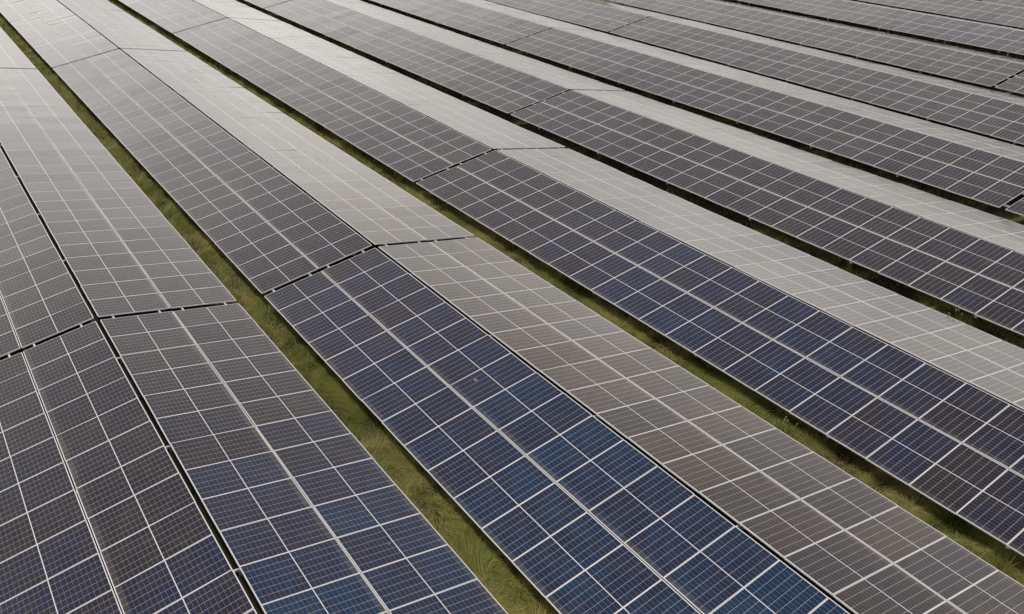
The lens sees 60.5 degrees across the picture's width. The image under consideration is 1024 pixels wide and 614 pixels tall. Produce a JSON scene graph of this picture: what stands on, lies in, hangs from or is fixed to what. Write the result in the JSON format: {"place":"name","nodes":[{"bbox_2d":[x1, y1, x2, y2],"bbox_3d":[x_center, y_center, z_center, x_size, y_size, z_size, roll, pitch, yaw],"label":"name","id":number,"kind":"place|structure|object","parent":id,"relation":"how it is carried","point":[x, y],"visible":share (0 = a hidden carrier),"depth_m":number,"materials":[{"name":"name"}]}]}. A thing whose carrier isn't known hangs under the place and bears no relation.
{"place":"outdoors","nodes":[
{"label":"outdoors","id":0,"kind":"place"},
{"bbox_2d":[0,0,1023,613],"bbox_3d":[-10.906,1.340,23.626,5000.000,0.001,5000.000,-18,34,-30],"label":"ground","id":1,"kind":"structure","parent":0,"point":[878,280],"depth_m":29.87,"materials":[{"name":"green plant"}]},
{"bbox_2d":[0,27,36,68],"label":"solar array","id":2,"kind":"object","parent":1,"relation":"on","point":[12,55],"visible":0.98,"depth_m":50.27,"materials":[{"name":"glass"}]},
{"bbox_2d":[0,0,185,67],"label":"solar array","id":3,"kind":"object","parent":1,"relation":"on","point":[107,19],"visible":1,"depth_m":55.98,"materials":[{"name":"glass"}]},
{"bbox_2d":[0,68,235,356],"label":"solar array","id":4,"kind":"object","parent":1,"relation":"on","point":[42,297],"visible":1,"depth_m":28.28,"materials":[{"name":"glass"}]},
{"bbox_2d":[119,0,279,32],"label":"solar array","id":5,"kind":"object","parent":1,"relation":"on","point":[173,16],"visible":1,"depth_m":61.33,"materials":[{"name":"glass"}]},
{"bbox_2d":[0,303,507,613],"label":"solar array","id":6,"kind":"object","parent":1,"relation":"on","point":[161,551],"visible":1,"depth_m":17.63,"materials":[{"name":"glass"}]},
{"bbox_2d":[53,49,473,293],"bbox_3d":[-13.404,-7.761,39.103,7.404,1.506,31.955,-18,34,-30],"label":"solar array","id":7,"kind":"object","parent":1,"relation":"on","point":[264,256],"visible":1,"depth_m":33.80,"materials":[{"name":"glass"}]},
{"bbox_2d":[244,0,289,7],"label":"solar array","id":8,"kind":"object","parent":1,"relation":"on","point":[263,3],"visible":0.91,"depth_m":65.88,"materials":[{"name":"glass"}]},
{"bbox_2d":[174,18,564,181],"bbox_3d":[-9.858,-12.194,47.171,7.408,1.498,31.955,-18,34,-30],"label":"solar array","id":9,"kind":"object","parent":1,"relation":"on","point":[410,143],"visible":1,"depth_m":42.51,"materials":[{"name":"glass"}]},
{"bbox_2d":[264,0,624,113],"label":"solar array","id":10,"kind":"object","parent":1,"relation":"on","point":[485,76],"visible":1,"depth_m":50.82,"materials":[{"name":"glass"}]},
{"bbox_2d":[370,0,594,43],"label":"solar array","id":11,"kind":"object","parent":1,"relation":"on","point":[498,23],"visible":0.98,"depth_m":60.43,"materials":[{"name":"glass"}]},
{"bbox_2d":[488,0,685,31],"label":"solar array","id":12,"kind":"object","parent":1,"relation":"on","point":[602,15],"visible":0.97,"depth_m":63.23,"materials":[{"name":"glass"}]},
{"bbox_2d":[264,237,1023,613],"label":"solar array","id":13,"kind":"object","parent":1,"relation":"on","point":[850,541],"visible":1,"depth_m":18.61,"materials":[{"name":"glass"}]},
{"bbox_2d":[416,148,1023,556],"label":"solar array","id":14,"kind":"object","parent":1,"relation":"on","point":[948,442],"visible":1,"depth_m":23.79,"materials":[{"name":"glass"}]},
{"bbox_2d":[506,28,1023,207],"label":"solar array","id":15,"kind":"object","parent":1,"relation":"on","point":[986,170],"visible":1,"depth_m":40.56,"materials":[{"name":"glass"}]},
{"bbox_2d":[510,90,1023,335],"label":"solar array","id":16,"kind":"object","parent":1,"relation":"on","point":[981,278],"visible":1,"depth_m":31.71,"materials":[{"name":"glass"}]},
{"bbox_2d":[777,416,797,436],"bbox_3d":[6.371,2.892,20.462,0.561,0.596,0.561,-18,34,-30],"label":"tall weed","id":17,"kind":"object","parent":1,"relation":"on","point":[785,428],"visible":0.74,"depth_m":20.48,"materials":[{"name":"green plant"}]},
{"bbox_2d":[608,0,1023,86],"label":"solar array","id":18,"kind":"object","parent":1,"relation":"on","point":[971,66],"visible":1,"depth_m":55.41,"materials":[{"name":"glass"}]},
{"bbox_2d":[609,17,1023,144],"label":"solar array","id":19,"kind":"object","parent":1,"relation":"on","point":[996,114],"visible":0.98,"depth_m":47.31,"materials":[{"name":"glass"}]},
{"bbox_2d":[738,0,1023,56],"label":"solar array","id":20,"kind":"object","parent":1,"relation":"on","point":[988,36],"visible":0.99,"depth_m":59.98,"materials":[{"name":"glass"}]},
{"bbox_2d":[857,0,1023,27],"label":"solar array","id":21,"kind":"object","parent":1,"relation":"on","point":[1005,15],"visible":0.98,"depth_m":64.45,"materials":[{"name":"glass"}]},
{"bbox_2d":[948,306,975,325],"bbox_3d":[12.747,0.351,25.003,0.758,0.727,0.703,5,29,8],"label":"tall weed","id":22,"kind":"object","parent":1,"relation":"on","point":[961,317],"visible":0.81,"depth_m":24.99,"materials":[{"name":"green plant"}]},
{"bbox_2d":[982,0,1023,7],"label":"solar array","id":23,"kind":"object","parent":1,"relation":"on","point":[1017,3],"visible":0.89,"depth_m":68.71,"materials":[{"name":"glass"}]},
{"bbox_2d":[997,549,1016,573],"bbox_3d":[9.442,4.949,16.774,0.489,0.606,0.421,-18,34,-30],"label":"tall weed","id":24,"kind":"object","parent":1,"relation":"on","point":[999,566],"visible":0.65,"depth_m":16.82,"materials":[{"name":"green plant"}]},
{"bbox_2d":[994,72,1023,93],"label":"solar array","id":25,"kind":"object","parent":1,"relation":"on","point":[1015,84],"visible":1,"depth_m":46.70,"materials":[{"name":"glass"}]},
{"bbox_2d":[1004,193,1023,215],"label":"solar array","id":26,"kind":"object","parent":1,"relation":"on","point":[1017,207],"visible":1,"depth_m":31.62,"materials":[{"name":"glass"}]}
]}

